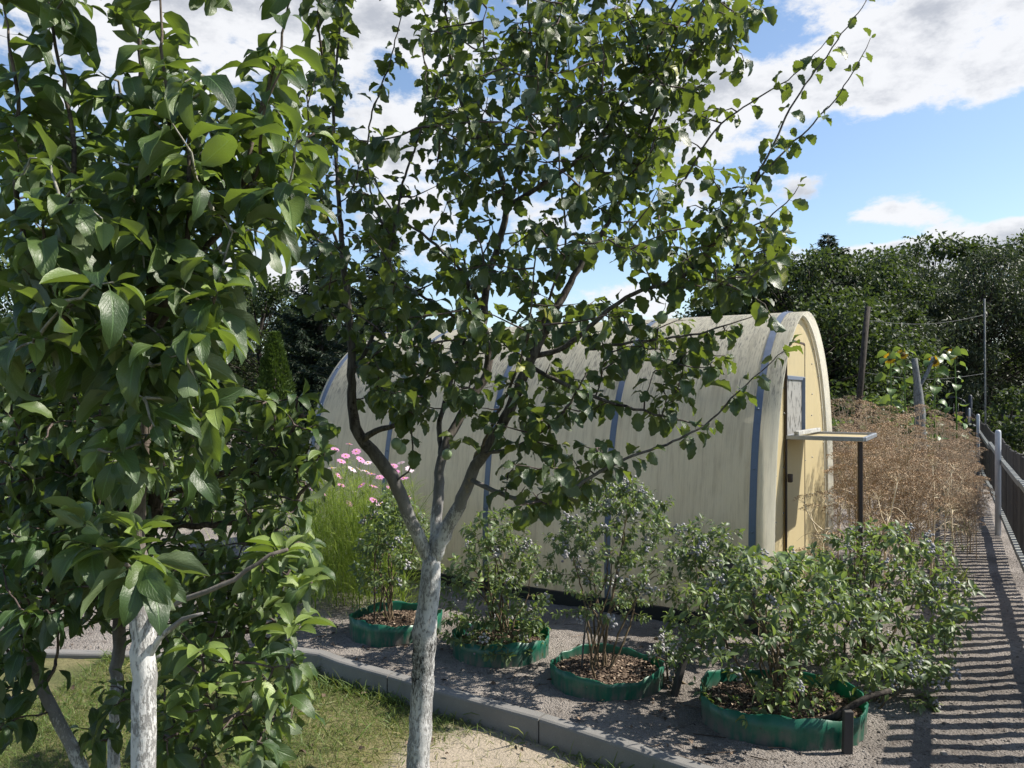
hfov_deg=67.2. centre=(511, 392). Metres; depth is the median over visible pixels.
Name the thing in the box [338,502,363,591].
cosmos plant
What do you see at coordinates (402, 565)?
cosmos plant
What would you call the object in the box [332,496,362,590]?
cosmos plant
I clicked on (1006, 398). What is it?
shrub
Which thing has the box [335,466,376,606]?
cosmos plant
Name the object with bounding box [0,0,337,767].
apple tree
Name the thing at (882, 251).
leafy tree
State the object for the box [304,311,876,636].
greenhouse
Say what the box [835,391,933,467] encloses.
shrub
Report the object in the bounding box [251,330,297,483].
thuja tree
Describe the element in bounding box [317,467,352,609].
cosmos plant
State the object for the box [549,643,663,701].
garden edging
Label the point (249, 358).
leafy tree
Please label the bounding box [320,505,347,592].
cosmos plant
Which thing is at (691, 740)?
leaf litter
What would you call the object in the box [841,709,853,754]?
garden stake
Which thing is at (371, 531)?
cosmos plant
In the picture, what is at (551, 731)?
kerb
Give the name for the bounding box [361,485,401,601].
cosmos plant
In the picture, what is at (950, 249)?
leafy tree
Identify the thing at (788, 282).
spruce tree
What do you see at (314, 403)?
shrub
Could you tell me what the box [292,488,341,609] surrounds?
cosmos plant
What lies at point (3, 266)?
leafy tree
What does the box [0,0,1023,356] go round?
sky
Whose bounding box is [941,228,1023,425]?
leafy tree
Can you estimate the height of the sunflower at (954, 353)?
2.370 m
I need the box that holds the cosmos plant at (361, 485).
[348,483,387,604]
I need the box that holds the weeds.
[917,484,979,619]
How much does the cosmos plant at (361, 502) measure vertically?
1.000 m
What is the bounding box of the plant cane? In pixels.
[581,606,588,668]
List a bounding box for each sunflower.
[874,350,901,439]
[889,346,916,457]
[921,354,950,486]
[940,346,970,449]
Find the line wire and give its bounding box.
[865,315,983,378]
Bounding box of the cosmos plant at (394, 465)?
[380,464,418,595]
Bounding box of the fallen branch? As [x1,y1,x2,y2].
[817,688,891,720]
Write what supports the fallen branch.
on the wood chips
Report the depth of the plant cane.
4.26 m
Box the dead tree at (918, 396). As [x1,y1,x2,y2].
[911,356,934,491]
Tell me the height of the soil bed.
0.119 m
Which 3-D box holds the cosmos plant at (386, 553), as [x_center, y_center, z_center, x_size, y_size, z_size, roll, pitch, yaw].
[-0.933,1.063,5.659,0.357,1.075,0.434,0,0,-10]
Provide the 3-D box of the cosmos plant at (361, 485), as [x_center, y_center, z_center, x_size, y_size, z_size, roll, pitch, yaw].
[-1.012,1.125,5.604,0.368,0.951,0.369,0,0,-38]
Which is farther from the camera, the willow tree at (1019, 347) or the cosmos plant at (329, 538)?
the willow tree at (1019, 347)
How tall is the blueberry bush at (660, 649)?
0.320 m
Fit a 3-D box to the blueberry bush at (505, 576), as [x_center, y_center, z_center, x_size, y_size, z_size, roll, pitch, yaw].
[-0.107,1.151,4.689,0.727,0.937,0.732,0,0,-37]
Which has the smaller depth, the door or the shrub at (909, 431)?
the door
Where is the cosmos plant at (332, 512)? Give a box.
[310,473,344,591]
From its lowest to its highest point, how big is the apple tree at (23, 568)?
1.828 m
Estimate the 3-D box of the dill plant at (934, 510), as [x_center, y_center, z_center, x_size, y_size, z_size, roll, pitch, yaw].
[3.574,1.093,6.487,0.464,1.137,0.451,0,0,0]
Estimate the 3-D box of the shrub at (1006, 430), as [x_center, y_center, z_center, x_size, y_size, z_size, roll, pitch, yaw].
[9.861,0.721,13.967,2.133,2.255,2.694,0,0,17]
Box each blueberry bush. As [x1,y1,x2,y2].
[347,488,446,621]
[437,503,557,665]
[534,475,688,677]
[646,625,707,684]
[662,543,904,728]
[663,513,764,656]
[787,517,985,689]
[851,640,960,715]
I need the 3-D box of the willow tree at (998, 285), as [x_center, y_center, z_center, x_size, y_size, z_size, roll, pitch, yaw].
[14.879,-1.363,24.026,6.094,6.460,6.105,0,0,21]
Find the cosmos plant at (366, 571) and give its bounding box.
[343,516,386,601]
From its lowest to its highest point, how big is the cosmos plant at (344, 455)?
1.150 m
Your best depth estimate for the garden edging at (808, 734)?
3.50 m
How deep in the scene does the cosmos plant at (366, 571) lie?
5.86 m
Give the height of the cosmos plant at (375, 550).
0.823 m
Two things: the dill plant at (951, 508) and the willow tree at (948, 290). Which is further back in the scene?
the willow tree at (948, 290)
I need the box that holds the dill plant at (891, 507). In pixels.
[863,469,909,590]
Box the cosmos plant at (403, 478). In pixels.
[384,477,419,600]
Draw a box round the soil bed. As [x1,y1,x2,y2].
[0,435,1023,767]
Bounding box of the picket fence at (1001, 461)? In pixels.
[968,408,1023,572]
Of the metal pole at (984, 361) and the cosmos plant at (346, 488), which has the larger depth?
the metal pole at (984, 361)
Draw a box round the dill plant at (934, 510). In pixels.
[903,455,965,580]
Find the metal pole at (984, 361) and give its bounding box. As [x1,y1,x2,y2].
[984,299,985,423]
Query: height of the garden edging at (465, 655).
0.202 m
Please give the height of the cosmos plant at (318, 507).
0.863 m
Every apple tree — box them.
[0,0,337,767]
[0,99,340,767]
[0,318,127,767]
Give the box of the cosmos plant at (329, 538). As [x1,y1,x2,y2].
[305,480,345,596]
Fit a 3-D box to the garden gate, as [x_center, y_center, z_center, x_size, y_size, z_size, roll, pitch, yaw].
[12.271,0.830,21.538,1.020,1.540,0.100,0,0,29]
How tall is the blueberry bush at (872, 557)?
0.907 m
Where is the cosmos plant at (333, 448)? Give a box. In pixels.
[319,447,354,594]
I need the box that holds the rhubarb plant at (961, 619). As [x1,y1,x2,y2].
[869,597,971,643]
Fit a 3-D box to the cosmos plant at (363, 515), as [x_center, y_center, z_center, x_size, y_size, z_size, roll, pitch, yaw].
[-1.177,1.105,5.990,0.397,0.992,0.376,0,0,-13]
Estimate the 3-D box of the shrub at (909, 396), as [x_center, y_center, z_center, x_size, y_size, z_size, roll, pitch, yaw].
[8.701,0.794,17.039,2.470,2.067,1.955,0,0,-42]
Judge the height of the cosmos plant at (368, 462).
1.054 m
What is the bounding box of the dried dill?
[822,395,996,579]
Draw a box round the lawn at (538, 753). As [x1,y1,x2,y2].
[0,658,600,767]
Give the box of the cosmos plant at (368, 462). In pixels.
[355,461,401,591]
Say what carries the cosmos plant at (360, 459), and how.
on the soil bed
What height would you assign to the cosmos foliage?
1.075 m
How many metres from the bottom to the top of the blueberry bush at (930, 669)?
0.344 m
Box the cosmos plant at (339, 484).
[327,483,361,594]
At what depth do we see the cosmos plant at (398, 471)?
5.64 m
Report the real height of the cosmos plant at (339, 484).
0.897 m
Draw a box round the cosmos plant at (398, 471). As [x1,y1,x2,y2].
[368,469,415,602]
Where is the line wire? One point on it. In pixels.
(932, 323)
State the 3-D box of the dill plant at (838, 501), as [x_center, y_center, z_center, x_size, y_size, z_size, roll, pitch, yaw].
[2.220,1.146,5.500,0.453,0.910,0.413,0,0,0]
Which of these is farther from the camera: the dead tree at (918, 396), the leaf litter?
the dead tree at (918, 396)
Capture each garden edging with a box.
[349,601,442,647]
[452,619,548,667]
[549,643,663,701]
[700,668,868,750]
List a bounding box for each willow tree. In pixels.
[791,260,943,422]
[844,248,1008,435]
[901,243,1023,430]
[961,262,1023,429]
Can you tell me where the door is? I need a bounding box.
[784,339,804,590]
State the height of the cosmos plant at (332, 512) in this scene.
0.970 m
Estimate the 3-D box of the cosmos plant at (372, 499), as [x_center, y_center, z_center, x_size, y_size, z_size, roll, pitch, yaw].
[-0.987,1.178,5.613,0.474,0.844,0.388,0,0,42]
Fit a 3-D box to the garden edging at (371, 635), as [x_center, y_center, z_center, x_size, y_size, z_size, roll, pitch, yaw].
[-0.778,1.554,5.152,0.621,0.192,0.545,0,0,0]
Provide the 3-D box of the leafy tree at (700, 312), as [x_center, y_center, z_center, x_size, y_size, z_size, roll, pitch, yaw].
[5.798,-0.755,19.224,4.798,5.104,4.237,0,0,23]
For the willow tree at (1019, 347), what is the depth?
24.61 m
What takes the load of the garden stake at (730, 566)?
attached to the blueberry bush at (702, 558)
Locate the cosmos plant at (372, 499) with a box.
[335,497,395,605]
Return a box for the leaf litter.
[34,580,851,767]
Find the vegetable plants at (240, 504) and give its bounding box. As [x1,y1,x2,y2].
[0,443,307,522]
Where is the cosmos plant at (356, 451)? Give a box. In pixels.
[340,449,374,603]
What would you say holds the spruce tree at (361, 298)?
on the ground
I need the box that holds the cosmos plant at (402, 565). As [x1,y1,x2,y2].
[386,495,425,602]
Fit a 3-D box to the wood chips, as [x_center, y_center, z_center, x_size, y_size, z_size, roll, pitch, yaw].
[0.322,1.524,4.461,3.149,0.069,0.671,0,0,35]
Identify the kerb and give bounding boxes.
[4,646,714,767]
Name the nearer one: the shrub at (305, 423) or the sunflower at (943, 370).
the sunflower at (943, 370)
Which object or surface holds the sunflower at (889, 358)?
on the soil bed
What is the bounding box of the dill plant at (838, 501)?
[793,491,857,590]
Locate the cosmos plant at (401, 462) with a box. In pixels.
[386,461,432,601]
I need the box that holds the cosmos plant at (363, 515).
[339,470,378,599]
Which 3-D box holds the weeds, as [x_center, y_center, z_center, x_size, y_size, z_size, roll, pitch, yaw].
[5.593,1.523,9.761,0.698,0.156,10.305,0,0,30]
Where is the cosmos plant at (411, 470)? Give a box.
[404,466,446,595]
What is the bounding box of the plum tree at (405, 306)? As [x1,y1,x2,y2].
[279,0,875,767]
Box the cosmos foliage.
[206,458,420,630]
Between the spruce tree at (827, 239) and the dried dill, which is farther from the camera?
the spruce tree at (827, 239)
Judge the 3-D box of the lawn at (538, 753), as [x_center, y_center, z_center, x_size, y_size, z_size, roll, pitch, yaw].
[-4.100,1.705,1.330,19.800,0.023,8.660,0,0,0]
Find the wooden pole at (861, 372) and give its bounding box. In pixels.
[851,306,870,463]
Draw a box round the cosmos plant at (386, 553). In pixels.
[368,478,404,603]
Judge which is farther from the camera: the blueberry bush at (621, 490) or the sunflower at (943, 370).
the sunflower at (943, 370)
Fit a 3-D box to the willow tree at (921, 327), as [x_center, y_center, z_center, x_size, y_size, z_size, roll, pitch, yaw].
[8.898,-0.869,21.074,5.088,5.383,5.078,0,0,8]
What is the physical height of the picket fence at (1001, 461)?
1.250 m
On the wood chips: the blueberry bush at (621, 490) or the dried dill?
the blueberry bush at (621, 490)
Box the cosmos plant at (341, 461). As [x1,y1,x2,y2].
[319,459,365,603]
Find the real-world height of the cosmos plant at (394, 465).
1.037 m
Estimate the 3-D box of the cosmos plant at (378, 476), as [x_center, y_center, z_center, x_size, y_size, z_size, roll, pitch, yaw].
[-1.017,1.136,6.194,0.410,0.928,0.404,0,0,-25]
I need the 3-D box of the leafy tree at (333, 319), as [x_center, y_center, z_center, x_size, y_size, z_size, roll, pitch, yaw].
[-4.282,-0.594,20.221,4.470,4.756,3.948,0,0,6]
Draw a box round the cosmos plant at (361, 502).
[344,468,381,589]
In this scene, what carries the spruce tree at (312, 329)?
on the ground
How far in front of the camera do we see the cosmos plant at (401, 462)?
5.65 m
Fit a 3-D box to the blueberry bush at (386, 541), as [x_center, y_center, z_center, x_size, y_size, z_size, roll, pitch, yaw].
[-0.775,1.104,5.133,0.674,0.937,0.603,0,0,0]
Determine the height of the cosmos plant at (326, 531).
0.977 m
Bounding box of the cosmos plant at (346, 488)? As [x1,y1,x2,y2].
[325,443,361,588]
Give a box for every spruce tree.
[231,231,355,439]
[300,217,429,431]
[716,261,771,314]
[755,230,848,396]
[799,233,927,418]
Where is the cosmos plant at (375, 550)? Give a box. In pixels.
[353,497,400,604]
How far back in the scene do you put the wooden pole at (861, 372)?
12.96 m
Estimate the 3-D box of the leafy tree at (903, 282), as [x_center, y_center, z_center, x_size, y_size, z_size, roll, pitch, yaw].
[8.413,-0.942,19.625,4.574,5.510,5.179,0,0,33]
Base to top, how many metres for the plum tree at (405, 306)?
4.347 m
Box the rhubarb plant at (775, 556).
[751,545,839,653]
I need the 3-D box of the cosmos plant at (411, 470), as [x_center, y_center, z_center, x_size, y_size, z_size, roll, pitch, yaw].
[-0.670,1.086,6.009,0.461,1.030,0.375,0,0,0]
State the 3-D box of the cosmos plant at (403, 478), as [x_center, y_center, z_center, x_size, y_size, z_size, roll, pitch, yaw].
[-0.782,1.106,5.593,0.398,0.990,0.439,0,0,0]
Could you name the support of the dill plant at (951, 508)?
on the soil bed
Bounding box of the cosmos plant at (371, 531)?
[339,473,385,605]
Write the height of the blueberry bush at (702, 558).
0.848 m
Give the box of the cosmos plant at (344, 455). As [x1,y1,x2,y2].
[327,453,370,607]
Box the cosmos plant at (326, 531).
[315,480,344,592]
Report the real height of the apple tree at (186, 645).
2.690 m
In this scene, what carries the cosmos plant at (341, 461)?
on the soil bed
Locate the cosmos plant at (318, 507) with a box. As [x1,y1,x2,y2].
[305,493,339,603]
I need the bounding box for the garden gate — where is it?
[930,395,971,450]
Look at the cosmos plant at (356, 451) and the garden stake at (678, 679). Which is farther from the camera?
the cosmos plant at (356, 451)
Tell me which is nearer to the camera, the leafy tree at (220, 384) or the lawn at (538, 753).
the lawn at (538, 753)
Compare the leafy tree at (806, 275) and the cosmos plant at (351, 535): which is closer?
the cosmos plant at (351, 535)
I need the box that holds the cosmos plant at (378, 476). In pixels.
[374,475,400,587]
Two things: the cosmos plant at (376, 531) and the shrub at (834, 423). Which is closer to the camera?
the cosmos plant at (376, 531)
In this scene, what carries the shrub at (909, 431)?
on the soil bed
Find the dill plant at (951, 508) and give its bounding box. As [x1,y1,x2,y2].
[926,460,975,565]
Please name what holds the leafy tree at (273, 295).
on the soil bed
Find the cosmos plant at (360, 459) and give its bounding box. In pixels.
[333,456,387,607]
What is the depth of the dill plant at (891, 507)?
6.11 m
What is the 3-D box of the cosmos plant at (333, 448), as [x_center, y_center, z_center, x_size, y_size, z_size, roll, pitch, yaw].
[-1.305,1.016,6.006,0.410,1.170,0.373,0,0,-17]
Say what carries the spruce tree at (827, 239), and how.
on the ground
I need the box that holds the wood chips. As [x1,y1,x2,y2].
[354,609,862,728]
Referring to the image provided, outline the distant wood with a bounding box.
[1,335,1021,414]
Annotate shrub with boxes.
[257,407,308,447]
[277,391,321,460]
[832,418,886,482]
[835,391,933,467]
[863,382,949,454]
[863,416,940,477]
[955,381,1023,453]
[991,384,1023,456]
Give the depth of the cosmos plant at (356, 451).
5.89 m
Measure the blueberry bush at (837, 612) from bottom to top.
0.880 m
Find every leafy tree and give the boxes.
[0,253,108,443]
[62,261,232,437]
[175,289,295,443]
[198,273,338,442]
[253,279,391,401]
[672,257,844,412]
[725,243,924,451]
[797,242,945,415]
[846,245,966,415]
[890,229,1023,427]
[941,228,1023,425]
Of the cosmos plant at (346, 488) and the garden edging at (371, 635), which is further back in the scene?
the cosmos plant at (346, 488)
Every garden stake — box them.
[670,652,688,695]
[697,559,733,624]
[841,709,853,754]

